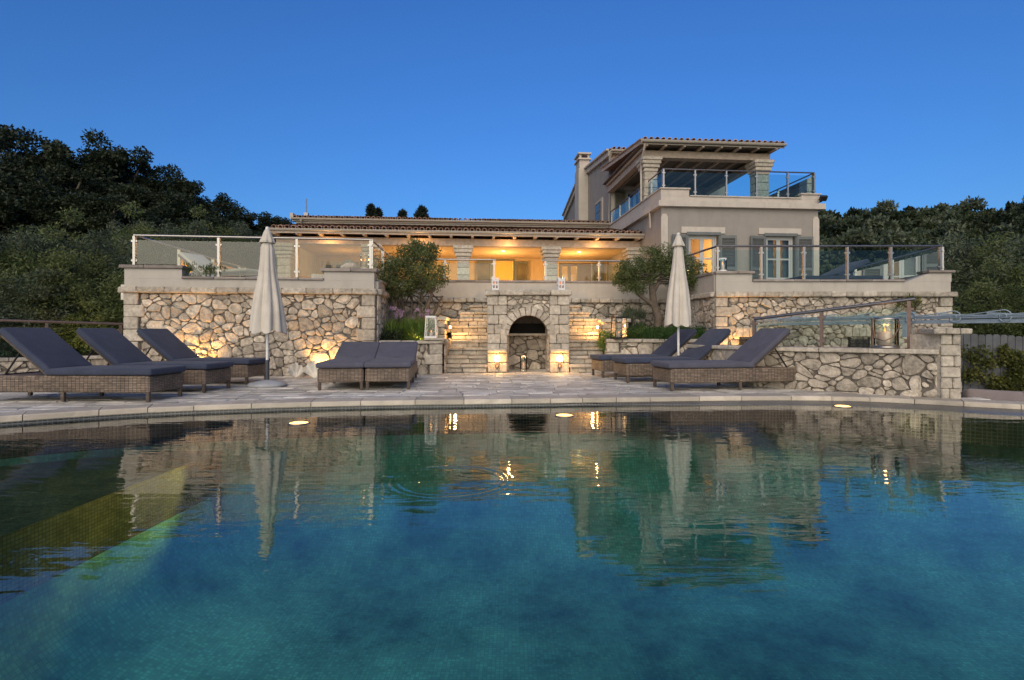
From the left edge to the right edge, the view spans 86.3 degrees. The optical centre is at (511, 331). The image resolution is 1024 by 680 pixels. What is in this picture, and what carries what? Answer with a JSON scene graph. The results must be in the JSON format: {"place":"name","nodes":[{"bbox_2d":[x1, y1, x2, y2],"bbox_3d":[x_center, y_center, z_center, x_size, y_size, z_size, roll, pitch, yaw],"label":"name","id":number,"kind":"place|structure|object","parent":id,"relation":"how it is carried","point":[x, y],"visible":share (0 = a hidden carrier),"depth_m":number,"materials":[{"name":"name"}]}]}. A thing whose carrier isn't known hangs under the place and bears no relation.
{"place":"outdoors","nodes":[
{"label":"outdoors","id":0,"kind":"place"},
{"bbox_2d":[121,284,486,319],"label":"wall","id":1,"kind":"structure","parent":0,"point":[122,285],"depth_m":10.75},
{"bbox_2d":[178,252,258,276],"bbox_3d":[-6.305,-1.333,11.902,1.910,0.816,0.640,0,0,20],"label":"terrace lounger","id":2,"kind":"object","parent":1,"relation":"on","point":[200,260],"visible":0.55,"depth_m":11.90,"materials":[{"name":"fabric"}]},
{"bbox_2d":[269,136,825,281],"bbox_3d":[0.164,-5.055,25.441,18.881,8.260,17.340,0,0,-5],"label":"villa","id":3,"kind":"object","parent":1,"relation":"on","point":[709,214],"visible":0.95,"depth_m":19.01,"materials":[{"name":"paint"}]},
{"bbox_2d":[559,263,579,280],"bbox_3d":[2.485,-1.950,23.687,0.880,2.051,0.102,0,0,-5],"label":"door","id":4,"kind":"structure","parent":3,"relation":"in","point":[569,265],"depth_m":23.66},
{"bbox_2d":[580,263,590,280],"bbox_3d":[3.182,-1.950,23.748,0.520,2.050,0.040,0,0,-5],"label":"door","id":5,"kind":"structure","parent":3,"relation":"in","point":[585,268],"depth_m":23.73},
{"bbox_2d":[689,235,715,273],"bbox_3d":[6.087,-2.016,17.567,0.950,2.181,0.102,0,0,-5],"label":"door","id":6,"kind":"structure","parent":3,"relation":"in","point":[701,238],"depth_m":17.54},
{"bbox_2d":[610,168,815,222],"bbox_3d":[7.084,-4.769,20.740,5.180,0.879,6.313,0,0,-5],"label":"glass railing","id":7,"kind":"object","parent":3,"relation":"on","point":[806,185],"visible":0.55,"depth_m":18.00,"materials":[{"name":"glass"}]},
{"bbox_2d":[766,237,792,278],"bbox_3d":[8.657,-2.016,17.792,0.950,2.181,0.102,0,0,-5],"label":"door","id":8,"kind":"structure","parent":3,"relation":"in","point":[777,240],"depth_m":17.77,"materials":[{"name":"wood"}]},
{"bbox_2d":[787,259,882,279],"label":"sun lounger","id":9,"kind":"object","parent":1,"relation":"on","point":[838,272],"visible":0.39,"depth_m":12.75,"materials":[{"name":"fabric"}]},
{"bbox_2d":[0,366,989,412],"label":"stone deck","id":10,"kind":"structure","parent":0,"point":[462,383],"depth_m":8.18,"materials":[{"name":"stone"}]},
{"bbox_2d":[0,355,109,373],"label":"stone wall","id":11,"kind":"structure","parent":10,"relation":"on","point":[22,364],"depth_m":9.50,"materials":[{"name":"stone"}]},
{"bbox_2d":[0,319,123,333],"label":"glass railing","id":12,"kind":"object","parent":11,"relation":"on","point":[120,329],"visible":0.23,"depth_m":9.96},
{"bbox_2d":[0,327,185,401],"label":"sun lounger","id":13,"kind":"object","parent":10,"relation":"on","point":[59,363],"visible":1,"depth_m":6.81,"materials":[{"name":"fabric"}]},
{"bbox_2d":[76,328,233,392],"bbox_3d":[-5.416,0.412,8.175,2.185,0.926,0.700,0,0,3],"label":"sun lounger","id":14,"kind":"object","parent":10,"relation":"on","point":[112,346],"visible":0.52,"depth_m":8.00,"materials":[{"name":"grey fabric"}]},
{"bbox_2d":[136,328,269,384],"bbox_3d":[-5.385,0.412,9.394,2.185,0.926,0.700,0,0,4],"label":"sun lounger","id":15,"kind":"object","parent":10,"relation":"on","point":[166,344],"visible":0.45,"depth_m":9.20,"materials":[{"name":"grey fabric"}]},
{"bbox_2d":[117,264,378,375],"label":"stone wall","id":16,"kind":"structure","parent":10,"relation":"on","point":[330,312],"depth_m":10.73,"materials":[{"name":"stone"}]},
{"bbox_2d":[183,261,227,276],"bbox_3d":[-6.060,-1.204,10.773,0.950,0.426,0.478,0,0,0],"label":"shrub","id":17,"kind":"object","parent":16,"relation":"on","point":[210,268],"visible":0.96,"depth_m":10.76,"materials":[{"name":"green plant"}]},
{"bbox_2d":[246,227,286,387],"bbox_3d":[-3.930,-0.405,8.770,0.600,2.560,0.600,0,0,0],"label":"parasol","id":18,"kind":"object","parent":10,"relation":"on","point":[267,315],"visible":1,"depth_m":8.66,"materials":[{"name":"white fabric"}]},
{"bbox_2d":[316,342,379,389],"bbox_3d":[-2.689,0.532,9.190,0.700,0.685,2.185,0,0,-7],"label":"sun lounger","id":19,"kind":"object","parent":10,"relation":"on","point":[347,362],"visible":0.8,"depth_m":8.18,"materials":[{"name":"fabric"}]},
{"bbox_2d":[374,280,398,341],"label":"stone wall","id":20,"kind":"structure","parent":10,"relation":"on","point":[383,310],"depth_m":11.54,"materials":[{"name":"stone"}]},
{"bbox_2d":[364,342,417,389],"bbox_3d":[-1.999,0.532,9.280,0.700,0.685,2.185,0,0,-7],"label":"sun lounger","id":21,"kind":"object","parent":10,"relation":"on","point":[394,362],"visible":1,"depth_m":8.28,"materials":[{"name":"grey fabric"}]},
{"bbox_2d":[379,338,451,374],"bbox_3d":[-2.095,0.665,12.480,1.444,1.060,2.862,0,0,-3],"label":"planter","id":22,"kind":"object","parent":10,"relation":"on","point":[432,353],"visible":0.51,"depth_m":11.21,"materials":[{"name":"stone"}]},
{"bbox_2d":[380,327,403,339],"bbox_3d":[-2.529,0.124,11.499,0.564,0.430,0.499,0,0,0],"label":"shrub","id":23,"kind":"object","parent":22,"relation":"on","point":[391,336],"visible":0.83,"depth_m":11.41,"materials":[{"name":"green plant"}]},
{"bbox_2d":[382,306,438,340],"bbox_3d":[-2.184,-0.075,11.819,1.363,0.987,1.295,0,0,0],"label":"flower clump","id":24,"kind":"object","parent":22,"relation":"on","point":[412,330],"visible":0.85,"depth_m":11.64,"materials":[{"name":"green plant"}]},
{"bbox_2d":[374,236,451,339],"bbox_3d":[-2.289,-0.880,12.485,1.935,2.560,1.793,0,0,0],"label":"olive tree","id":25,"kind":"object","parent":22,"relation":"in","point":[415,248],"visible":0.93,"depth_m":12.28,"materials":[{"name":"green plant"}]},
{"bbox_2d":[428,317,449,342],"bbox_3d":[-1.741,0.118,12.745,0.520,0.910,0.496,0,0,0],"label":"lantern","id":26,"kind":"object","parent":22,"relation":"on","point":[442,324],"depth_m":12.55,"materials":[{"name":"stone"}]},
{"bbox_2d":[439,305,487,371],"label":"stone steps","id":27,"kind":"structure","parent":10,"relation":"on","point":[467,330],"depth_m":12.57,"materials":[{"name":"stone"}]},
{"bbox_2d":[485,289,571,372],"bbox_3d":[0.348,0.001,12.201,1.859,1.789,1.228,0,0,0],"label":"barbecue niche","id":28,"kind":"object","parent":10,"relation":"on","point":[532,325],"visible":1,"depth_m":11.67,"materials":[{"name":"stone"}]},
{"bbox_2d":[396,280,667,365],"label":"stone wall","id":29,"kind":"structure","parent":10,"relation":"on","point":[602,299],"depth_m":14.19,"materials":[{"name":"stone"}]},
{"bbox_2d":[396,258,651,280],"bbox_3d":[0.525,-1.609,14.340,7.169,0.569,0.088,0,0,-4],"label":"glass railing","id":30,"kind":"object","parent":29,"relation":"on","point":[544,264],"visible":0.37,"depth_m":14.35,"materials":[{"name":"metal"}]},
{"bbox_2d":[568,305,607,371],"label":"stone steps","id":31,"kind":"structure","parent":10,"relation":"on","point":[583,334],"depth_m":12.64,"materials":[{"name":"stone"}]},
{"bbox_2d":[590,329,696,377],"bbox_3d":[2.695,0.412,10.835,2.185,0.926,0.700,0,0,-9],"label":"sun lounger","id":32,"kind":"object","parent":10,"relation":"on","point":[603,363],"visible":0.43,"depth_m":10.62,"materials":[{"name":"grey fabric"}]},
{"bbox_2d":[603,339,696,355],"bbox_3d":[3.249,0.678,13.166,2.555,1.034,2.569,0,0,7],"label":"planter","id":33,"kind":"object","parent":10,"relation":"on","point":[630,346],"visible":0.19,"depth_m":11.99,"materials":[{"name":"stone"}]},
{"bbox_2d":[597,319,630,337],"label":"stone pier","id":34,"kind":"structure","parent":33,"relation":"on","point":[605,324],"depth_m":12.75,"materials":[{"name":"stone"}]},
{"bbox_2d":[610,314,627,338],"bbox_3d":[2.360,-0.122,12.050,0.300,0.565,0.300,0,0,-11],"label":"lantern","id":35,"kind":"object","parent":33,"relation":"on","point":[624,329],"visible":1,"depth_m":12.02,"materials":[{"name":"white metal"}]},
{"bbox_2d":[618,303,647,331],"bbox_3d":[2.860,-0.214,13.204,0.906,0.978,0.917,0,0,0],"label":"shrub","id":36,"kind":"object","parent":33,"relation":"on","point":[629,313],"visible":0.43,"depth_m":13.04,"materials":[{"name":"green plant"}]},
{"bbox_2d":[611,241,709,336],"bbox_3d":[3.522,-0.866,13.089,2.440,2.506,1.309,0,0,0],"label":"olive tree","id":37,"kind":"object","parent":33,"relation":"in","point":[649,274],"visible":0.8,"depth_m":12.96,"materials":[{"name":"green plant"}]},
{"bbox_2d":[616,322,706,343],"bbox_3d":[3.445,0.086,12.411,2.070,0.664,1.312,0,0,0],"label":"shrub","id":38,"kind":"object","parent":33,"relation":"in","point":[659,332],"visible":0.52,"depth_m":12.34,"materials":[{"name":"green plant"}]},
{"bbox_2d":[612,329,730,382],"bbox_3d":[2.945,0.412,9.795,2.185,0.926,0.700,0,0,-9],"label":"sun lounger","id":39,"kind":"object","parent":10,"relation":"on","point":[627,367],"visible":0.57,"depth_m":9.56,"materials":[{"name":"grey fabric"}]},
{"bbox_2d":[664,232,690,355],"bbox_3d":[3.150,-0.500,10.340,0.600,2.750,0.600,0,0,0],"label":"parasol","id":40,"kind":"object","parent":10,"relation":"on","point":[678,310],"visible":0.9,"depth_m":10.22,"materials":[{"name":"white fabric"}]},
{"bbox_2d":[668,272,714,331],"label":"stone wall","id":41,"kind":"structure","parent":10,"relation":"on","point":[702,300],"depth_m":12.36,"materials":[{"name":"stone"}]},
{"bbox_2d":[650,328,797,390],"bbox_3d":[3.325,0.412,8.505,2.185,0.926,0.700,0,0,-9],"label":"sun lounger","id":42,"kind":"object","parent":10,"relation":"on","point":[743,361],"visible":0.89,"depth_m":8.24,"materials":[{"name":"fabric"}]},
{"bbox_2d":[686,344,938,396],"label":"stone wall","id":43,"kind":"structure","parent":10,"relation":"on","point":[904,372],"depth_m":7.84,"materials":[{"name":"stone"}]},
{"bbox_2d":[750,297,914,348],"bbox_3d":[4.780,-0.119,8.317,2.188,0.719,0.086,0,0,40],"label":"railing","id":44,"kind":"object","parent":43,"relation":"on","point":[821,317],"visible":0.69,"depth_m":8.28,"materials":[{"name":"metal"}]},
{"bbox_2d":[870,318,900,348],"bbox_3d":[5.268,0.024,7.713,0.344,0.430,0.358,0,0,19],"label":"hurricane lamp","id":45,"kind":"object","parent":43,"relation":"on","point":[884,340],"visible":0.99,"depth_m":7.67,"materials":[{"name":"glass"}]},
{"bbox_2d":[750,309,1023,336],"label":"pergola","id":46,"kind":"object","parent":10,"relation":"on","point":[902,317],"visible":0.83,"depth_m":9.06,"materials":[{"name":"grey paint"}]},
{"bbox_2d":[910,328,972,398],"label":"stone pier","id":47,"kind":"structure","parent":10,"relation":"on","point":[946,342],"depth_m":7.15,"materials":[{"name":"stone"}]},
{"bbox_2d":[0,432,1023,679],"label":"pool basin","id":48,"kind":"object","parent":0,"point":[652,556],"visible":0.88,"depth_m":5.97,"materials":[{"name":"teal tile"}]},
{"bbox_2d":[0,451,221,604],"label":"pool bench","id":49,"kind":"object","parent":48,"relation":"in","point":[57,518],"visible":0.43,"depth_m":4.75,"materials":[{"name":"tile"}]},
{"bbox_2d":[0,401,1023,458],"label":"pool edge band","id":50,"kind":"object","parent":48,"relation":"attached to","point":[212,426],"visible":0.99,"depth_m":6.88,"materials":[{"name":"tile"}]},
{"bbox_2d":[0,393,1023,422],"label":"pool coping","id":51,"kind":"object","parent":50,"relation":"on","point":[18,416],"visible":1,"depth_m":6.96,"materials":[{"name":"stone"}]},
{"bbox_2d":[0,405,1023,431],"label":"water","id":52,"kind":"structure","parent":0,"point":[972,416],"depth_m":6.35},
{"bbox_2d":[0,0,1023,225],"label":"sky","id":53,"kind":"structure","parent":0,"point":[472,109],"materials":[{"name":"blue"}]},
{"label":"ground","id":54,"kind":"structure","parent":0,"visible":0},
{"bbox_2d":[0,241,32,356],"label":"olive tree","id":55,"kind":"object","parent":54,"relation":"on","point":[3,263],"visible":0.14,"depth_m":13.31,"materials":[{"name":"green plant"}]},
{"bbox_2d":[0,149,65,203],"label":"broadleaf tree","id":56,"kind":"object","parent":54,"relation":"on","point":[7,167],"visible":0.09,"depth_m":23.22,"materials":[{"name":"green plant"}]},
{"bbox_2d":[0,266,79,357],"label":"olive tree","id":57,"kind":"object","parent":54,"relation":"on","point":[10,307],"visible":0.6,"depth_m":11.57,"materials":[{"name":"green plant"}]},
{"bbox_2d":[0,172,80,243],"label":"broadleaf tree","id":58,"kind":"object","parent":54,"relation":"on","point":[13,188],"visible":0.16,"depth_m":21.09,"materials":[{"name":"green plant"}]},
{"bbox_2d":[0,229,93,273],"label":"olive tree","id":59,"kind":"object","parent":54,"relation":"on","point":[5,243],"visible":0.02,"depth_m":14.25,"materials":[{"name":"green plant"}]},
{"bbox_2d":[0,178,99,259],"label":"broadleaf tree","id":60,"kind":"object","parent":54,"relation":"on","point":[37,215],"visible":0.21,"depth_m":20.91,"materials":[{"name":"green plant"}]},
{"bbox_2d":[0,124,103,191],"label":"broadleaf tree","id":61,"kind":"object","parent":54,"relation":"on","point":[8,140],"visible":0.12,"depth_m":26.45,"materials":[{"name":"green plant"}]},
{"bbox_2d":[0,247,124,355],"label":"olive tree","id":62,"kind":"object","parent":54,"relation":"on","point":[112,312],"visible":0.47,"depth_m":12.27,"materials":[{"name":"green plant"}]},
{"bbox_2d":[0,222,125,356],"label":"olive tree","id":63,"kind":"object","parent":54,"relation":"on","point":[87,273],"visible":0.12,"depth_m":12.90,"materials":[{"name":"green plant"}]},
{"bbox_2d":[0,206,143,353],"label":"olive tree","id":64,"kind":"object","parent":54,"relation":"on","point":[70,219],"visible":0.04,"depth_m":15.69,"materials":[{"name":"green plant"}]},
{"bbox_2d":[28,163,146,208],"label":"broadleaf tree","id":65,"kind":"object","parent":54,"relation":"on","point":[63,176],"visible":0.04,"depth_m":25.21,"materials":[{"name":"green plant"}]},
{"bbox_2d":[7,224,176,354],"bbox_3d":[-11.511,-0.534,14.884,4.168,4.450,3.928,0,0,17],"label":"olive tree","id":66,"kind":"object","parent":54,"relation":"on","point":[99,243],"visible":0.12,"depth_m":14.33,"materials":[{"name":"green plant"}]},
{"bbox_2d":[13,126,171,210],"bbox_3d":[-21.861,-6.536,28.890,5.463,8.366,6.843,0,0,13],"label":"broadleaf tree","id":67,"kind":"object","parent":54,"relation":"on","point":[110,159],"visible":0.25,"depth_m":28.11,"materials":[{"name":"green plant"}]},
{"bbox_2d":[9,190,177,242],"bbox_3d":[-17.163,-3.388,23.419,5.581,5.416,6.026,0,0,-11],"label":"broadleaf tree","id":68,"kind":"object","parent":54,"relation":"on","point":[99,212],"visible":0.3,"depth_m":21.56,"materials":[{"name":"green plant"}]},
{"bbox_2d":[61,181,191,220],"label":"broadleaf tree","id":69,"kind":"object","parent":54,"relation":"on","point":[139,195],"visible":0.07,"depth_m":26.38,"materials":[{"name":"green plant"}]},
{"bbox_2d":[107,200,176,264],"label":"olive tree","id":70,"kind":"object","parent":54,"relation":"on","point":[142,256],"visible":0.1,"depth_m":18.06,"materials":[{"name":"green plant"}]},
{"bbox_2d":[84,156,200,198],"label":"broadleaf tree","id":71,"kind":"object","parent":54,"relation":"on","point":[177,181],"visible":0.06,"depth_m":30.48,"materials":[{"name":"green plant"}]},
{"bbox_2d":[102,219,231,264],"bbox_3d":[-13.343,-1.953,21.136,4.452,4.753,4.196,0,0,-37],"label":"olive tree","id":72,"kind":"object","parent":54,"relation":"on","point":[187,244],"visible":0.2,"depth_m":20.72,"materials":[{"name":"green plant"}]},
{"bbox_2d":[114,201,228,247],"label":"broadleaf tree","id":73,"kind":"object","parent":54,"relation":"on","point":[164,209],"visible":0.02,"depth_m":24.50,"materials":[{"name":"green plant"}]},
{"bbox_2d":[150,163,205,218],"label":"broadleaf tree","id":74,"kind":"object","parent":54,"relation":"on","point":[195,187],"visible":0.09,"depth_m":31.45,"materials":[{"name":"green plant"}]},
{"bbox_2d":[158,188,221,222],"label":"broadleaf tree","id":75,"kind":"object","parent":54,"relation":"on","point":[180,200],"visible":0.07,"depth_m":28.24,"materials":[{"name":"green plant"}]},
{"bbox_2d":[161,204,254,268],"bbox_3d":[-12.874,-2.613,23.071,3.035,5.361,4.906,0,0,4],"label":"olive tree","id":76,"kind":"object","parent":54,"relation":"on","point":[239,260],"visible":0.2,"depth_m":23.23,"materials":[{"name":"green plant"}]},
{"bbox_2d":[194,192,258,230],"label":"broadleaf tree","id":77,"kind":"object","parent":54,"relation":"on","point":[223,204],"visible":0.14,"depth_m":34.31,"materials":[{"name":"green plant"}]},
{"bbox_2d":[188,219,277,274],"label":"olive tree","id":78,"kind":"object","parent":54,"relation":"on","point":[252,260],"visible":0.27,"depth_m":25.38,"materials":[{"name":"green plant"}]},
{"bbox_2d":[221,205,276,241],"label":"broadleaf tree","id":79,"kind":"object","parent":54,"relation":"on","point":[250,218],"visible":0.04,"depth_m":36.87,"materials":[{"name":"green plant"}]},
{"bbox_2d":[257,215,293,230],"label":"broadleaf tree","id":80,"kind":"object","parent":54,"relation":"on","point":[278,221],"visible":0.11,"depth_m":38.62,"materials":[{"name":"green plant"}]},
{"bbox_2d":[819,221,839,242],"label":"hillside tree","id":81,"kind":"object","parent":54,"relation":"on","point":[825,229],"visible":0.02,"depth_m":38.26,"materials":[{"name":"green plant"}]},
{"bbox_2d":[712,270,957,347],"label":"stone wall","id":82,"kind":"structure","parent":54,"relation":"on","point":[742,299],"depth_m":11.83,"materials":[{"name":"stone"}]},
{"bbox_2d":[670,245,943,279],"bbox_3d":[7.383,-1.510,16.308,5.671,0.769,9.671,0,0,10],"label":"glass railing","id":83,"kind":"object","parent":82,"relation":"on","point":[904,268],"visible":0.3,"depth_m":12.24,"materials":[{"name":"glass"}]},
{"bbox_2d":[819,218,860,237],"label":"hillside tree","id":84,"kind":"object","parent":54,"relation":"on","point":[845,225],"visible":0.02,"depth_m":42.91,"materials":[{"name":"green plant"}]},
{"bbox_2d":[820,254,869,269],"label":"hillside tree","id":85,"kind":"object","parent":54,"relation":"on","point":[837,260],"visible":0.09,"depth_m":29.04,"materials":[{"name":"green plant"}]},
{"bbox_2d":[818,212,877,228],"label":"hillside tree","id":86,"kind":"object","parent":54,"relation":"on","point":[830,218],"visible":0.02,"depth_m":48.95,"materials":[{"name":"green plant"}]},
{"bbox_2d":[819,224,878,266],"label":"hillside tree","id":87,"kind":"object","parent":54,"relation":"on","point":[860,236],"visible":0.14,"depth_m":31.61,"materials":[{"name":"green plant"}]},
{"bbox_2d":[843,199,899,216],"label":"hillside tree","id":88,"kind":"object","parent":54,"relation":"on","point":[886,206],"visible":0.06,"depth_m":57.77,"materials":[{"name":"green plant"}]},
{"bbox_2d":[844,242,915,267],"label":"hillside tree","id":89,"kind":"object","parent":54,"relation":"on","point":[871,253],"visible":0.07,"depth_m":28.53,"materials":[{"name":"green plant"}]},
{"bbox_2d":[861,209,923,231],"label":"hillside tree","id":90,"kind":"object","parent":54,"relation":"on","point":[912,215],"visible":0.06,"depth_m":47.42,"materials":[{"name":"green plant"}]},
{"bbox_2d":[864,213,929,237],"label":"hillside tree","id":91,"kind":"object","parent":54,"relation":"on","point":[881,224],"visible":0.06,"depth_m":45.37,"materials":[{"name":"green plant"}]},
{"bbox_2d":[880,227,926,248],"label":"hillside tree","id":92,"kind":"object","parent":54,"relation":"on","point":[895,237],"visible":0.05,"depth_m":34.86,"materials":[{"name":"green plant"}]},
{"bbox_2d":[857,239,1007,291],"bbox_3d":[16.587,-0.329,21.046,5.338,6.048,5.665,0,0,-30],"label":"olive tree","id":93,"kind":"object","parent":54,"relation":"on","point":[920,254],"depth_m":19.56,"materials":[{"name":"green plant"}]},
{"bbox_2d":[902,218,967,243],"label":"hillside tree","id":94,"kind":"object","parent":54,"relation":"on","point":[944,227],"visible":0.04,"depth_m":36.73,"materials":[{"name":"green plant"}]},
{"bbox_2d":[907,206,964,224],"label":"hillside tree","id":95,"kind":"object","parent":54,"relation":"on","point":[933,213],"visible":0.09,"depth_m":53.17,"materials":[{"name":"green plant"}]},
{"bbox_2d":[880,231,1023,327],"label":"olive tree","id":96,"kind":"object","parent":54,"relation":"on","point":[949,242],"visible":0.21,"depth_m":17.32,"materials":[{"name":"green plant"}]},
{"bbox_2d":[934,195,988,211],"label":"hillside tree","id":97,"kind":"object","parent":54,"relation":"on","point":[967,204],"visible":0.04,"depth_m":59.20,"materials":[{"name":"green plant"}]},
{"bbox_2d":[944,232,1023,328],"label":"olive tree","id":98,"kind":"object","parent":54,"relation":"on","point":[1012,270],"visible":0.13,"depth_m":16.72,"materials":[{"name":"green plant"}]},
{"bbox_2d":[951,276,1020,328],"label":"olive tree","id":99,"kind":"object","parent":54,"relation":"on","point":[960,289],"visible":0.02,"depth_m":16.25,"materials":[{"name":"green plant"}]},
{"bbox_2d":[951,256,1023,336],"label":"olive tree","id":100,"kind":"object","parent":54,"relation":"on","point":[1008,329],"visible":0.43,"depth_m":14.57,"materials":[{"name":"green plant"}]},
{"bbox_2d":[957,209,1022,232],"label":"hillside tree","id":101,"kind":"object","parent":54,"relation":"on","point":[989,221],"visible":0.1,"depth_m":48.93,"materials":[{"name":"green plant"}]},
{"bbox_2d":[960,334,1023,397],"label":"board fence","id":102,"kind":"object","parent":54,"relation":"on","point":[994,341],"visible":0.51,"depth_m":11.65,"materials":[{"name":"wood"}]},
{"bbox_2d":[961,343,1023,393],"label":"ivy","id":103,"kind":"object","parent":102,"relation":"attached to","point":[1010,357],"visible":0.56,"depth_m":11.48,"materials":[{"name":"green plant"}]},
{"bbox_2d":[962,389,1023,401],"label":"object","id":104,"kind":"object","parent":54,"relation":"on","point":[1001,395],"visible":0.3,"depth_m":7.69,"materials":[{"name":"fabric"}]},
{"bbox_2d":[991,195,1023,217],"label":"hillside tree","id":105,"kind":"object","parent":54,"relation":"on","point":[1017,211],"visible":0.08,"depth_m":54.65,"materials":[{"name":"green plant"}]},
{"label":"deck bed","id":106,"kind":"structure","parent":0,"visible":0},
{"bbox_2d":[0,277,112,356],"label":"olive tree","id":107,"kind":"object","parent":106,"relation":"on","point":[52,309],"visible":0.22,"depth_m":11.66,"materials":[{"name":"green plant"}]},
{"bbox_3d":[-7.638,0.225,14.044,0.415,2.500,6.977,0,0,-5],"label":"stone wall","id":108,"kind":"object","parent":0,"visible":0},
{"bbox_2d":[131,234,392,280],"bbox_3d":[-5.395,-1.460,14.233,4.671,0.869,6.910,0,0,-5],"label":"glass railing","id":109,"kind":"object","parent":108,"relation":"on","point":[134,241],"visible":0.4,"depth_m":10.94,"materials":[{"name":"metal"}]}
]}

